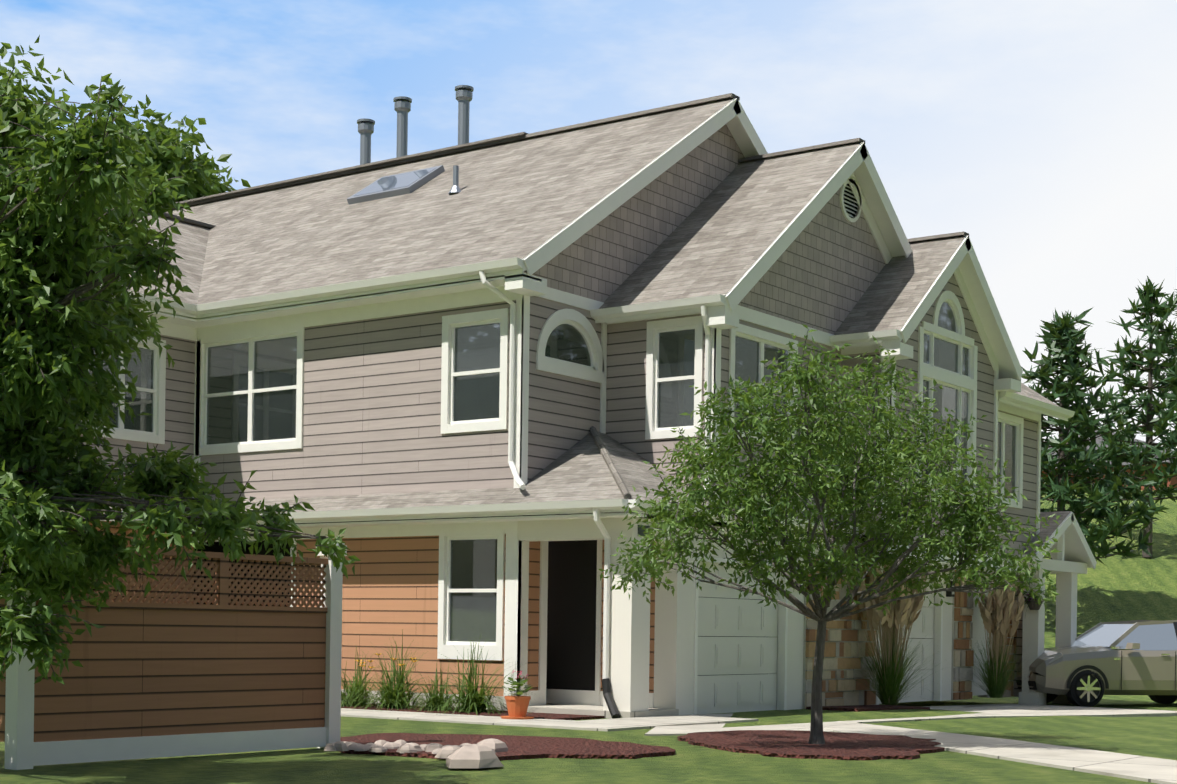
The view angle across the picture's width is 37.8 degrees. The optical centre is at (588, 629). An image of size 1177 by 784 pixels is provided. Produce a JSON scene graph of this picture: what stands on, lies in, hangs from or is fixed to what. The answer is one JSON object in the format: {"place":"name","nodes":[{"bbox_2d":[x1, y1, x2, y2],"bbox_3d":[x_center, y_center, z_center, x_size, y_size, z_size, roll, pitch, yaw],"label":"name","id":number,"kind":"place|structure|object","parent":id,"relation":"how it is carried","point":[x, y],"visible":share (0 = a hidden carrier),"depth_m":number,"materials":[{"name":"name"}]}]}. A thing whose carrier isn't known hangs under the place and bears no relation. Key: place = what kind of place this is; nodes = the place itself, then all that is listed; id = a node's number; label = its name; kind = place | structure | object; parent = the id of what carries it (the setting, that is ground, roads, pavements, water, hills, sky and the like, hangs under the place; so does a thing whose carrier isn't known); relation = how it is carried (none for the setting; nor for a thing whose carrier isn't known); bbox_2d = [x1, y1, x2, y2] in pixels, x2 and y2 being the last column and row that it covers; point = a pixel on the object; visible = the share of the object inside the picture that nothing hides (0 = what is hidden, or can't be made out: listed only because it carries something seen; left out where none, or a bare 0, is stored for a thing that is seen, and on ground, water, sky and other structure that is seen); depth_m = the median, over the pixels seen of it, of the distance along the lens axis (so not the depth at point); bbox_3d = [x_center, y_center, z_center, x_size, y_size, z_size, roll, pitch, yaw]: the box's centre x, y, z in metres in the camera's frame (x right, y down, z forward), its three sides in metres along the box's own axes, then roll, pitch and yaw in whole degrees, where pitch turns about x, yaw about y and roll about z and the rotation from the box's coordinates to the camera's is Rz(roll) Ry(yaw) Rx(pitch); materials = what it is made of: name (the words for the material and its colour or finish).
{"place":"outdoors","nodes":[
{"label":"outdoors","id":0,"kind":"place"},
{"bbox_2d":[90,94,250,201],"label":"tree","id":1,"kind":"object","parent":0,"point":[189,172],"depth_m":42.67,"materials":[{"name":"green plant"}]},
{"bbox_2d":[0,35,360,684],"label":"tree","id":2,"kind":"object","parent":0,"point":[95,550],"depth_m":11.57,"materials":[{"name":"green plant"}]},
{"bbox_2d":[0,490,1176,783],"bbox_3d":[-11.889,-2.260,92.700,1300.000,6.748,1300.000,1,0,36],"label":"ground","id":3,"kind":"structure","parent":0,"point":[1110,588],"depth_m":15.17,"materials":[{"name":"green plant"}]},
{"bbox_2d":[0,543,346,769],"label":"fence","id":4,"kind":"object","parent":3,"relation":"on","point":[158,679],"visible":0.73,"depth_m":14.53,"materials":[{"name":"brown wood"}]},
{"bbox_2d":[324,738,507,767],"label":"rocks","id":5,"kind":"object","parent":3,"relation":"on","point":[481,754],"visible":0.98,"depth_m":14.97,"materials":[{"name":"beige stone"}]},
{"bbox_2d":[27,124,1037,696],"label":"walls","id":6,"kind":"structure","parent":3,"relation":"on","point":[371,412],"depth_m":24.72,"materials":[{"name":"beige wood"}]},
{"bbox_2d":[88,184,1015,641],"bbox_3d":[0.541,-3.336,26.115,16.347,7.150,5.484,1,0,-18],"label":"window glass","id":7,"kind":"object","parent":6,"relation":"attached to","point":[474,562],"visible":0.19,"depth_m":24.46,"materials":[{"name":"grey glass"}]},
{"bbox_2d":[88,93,1092,567],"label":"roofs","id":8,"kind":"structure","parent":6,"relation":"on","point":[522,195],"depth_m":26.06,"materials":[{"name":"grey tile"}]},
{"bbox_2d":[347,85,473,204],"bbox_3d":[-3.036,-8.233,29.348,2.122,2.664,4.793,1,0,-4],"label":"skylight and vents","id":9,"kind":"object","parent":8,"relation":"on","point":[396,184],"visible":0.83,"depth_m":30.01,"materials":[{"name":"silver metal"}]},
{"bbox_2d":[100,257,1074,718],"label":"gutters","id":10,"kind":"object","parent":8,"relation":"attached to","point":[484,269],"visible":0.6,"depth_m":23.25,"materials":[{"name":"white metal"}]},
{"bbox_2d":[72,513,1086,718],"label":"walls","id":11,"kind":"structure","parent":3,"relation":"on","point":[390,589],"depth_m":23.81,"materials":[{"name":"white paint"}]},
{"bbox_2d":[805,557,1016,708],"bbox_3d":[5.695,-0.018,28.759,0.110,2.440,8.430,1,0,36],"label":"stone veneer","id":12,"kind":"object","parent":11,"relation":"attached to","point":[961,630],"visible":0.35,"depth_m":26.60,"materials":[{"name":"beige stone"}]},
{"bbox_2d":[81,98,1096,714],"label":"trim boards","id":13,"kind":"object","parent":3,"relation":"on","point":[511,590],"depth_m":24.24,"materials":[{"name":"white wood"}]},
{"bbox_2d":[341,564,1052,718],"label":"plants","id":14,"kind":"object","parent":3,"relation":"on","point":[999,610],"visible":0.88,"depth_m":26.30,"materials":[{"name":"green grass blades"},{"name":"dry tan grass plumes"}]},
{"bbox_2d":[1021,308,1168,624],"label":"pine","id":15,"kind":"object","parent":3,"relation":"on","point":[1073,371],"depth_m":45.67,"materials":[{"name":"green plant"}]},
{"bbox_2d":[1015,620,1176,706],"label":"car","id":16,"kind":"object","parent":3,"relation":"on","point":[1092,666],"visible":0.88,"depth_m":31.23,"materials":[{"name":"paint"}]},
{"bbox_2d":[1041,428,1176,490],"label":"tree","id":17,"kind":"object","parent":3,"relation":"on","point":[1173,480],"depth_m":87.39,"materials":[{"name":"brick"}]},
{"bbox_2d":[1088,276,1176,556],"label":"pine","id":18,"kind":"object","parent":3,"relation":"on","point":[1168,381],"depth_m":52.06,"materials":[{"name":"green plant"}]},
{"bbox_2d":[0,0,1176,449],"label":"sky","id":19,"kind":"structure","parent":0,"point":[1042,132],"materials":[{"name":"blue"}]},
{"bbox_2d":[339,703,1176,783],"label":"walkway","id":20,"kind":"structure","parent":0,"point":[853,740],"depth_m":17.41,"materials":[{"name":"concrete mulch"}]},
{"bbox_2d":[599,324,1061,743],"bbox_3d":[2.186,-0.861,17.118,3.559,4.147,4.395,1,0,71],"label":"tree","id":21,"kind":"object","parent":20,"relation":"on","point":[890,454],"depth_m":16.39,"materials":[{"name":"green plant"}]},
{"bbox_2d":[1120,289,1176,435],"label":"pine","id":22,"kind":"object","parent":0,"point":[1170,310],"depth_m":64.91,"materials":[{"name":"green plant"}]}
]}

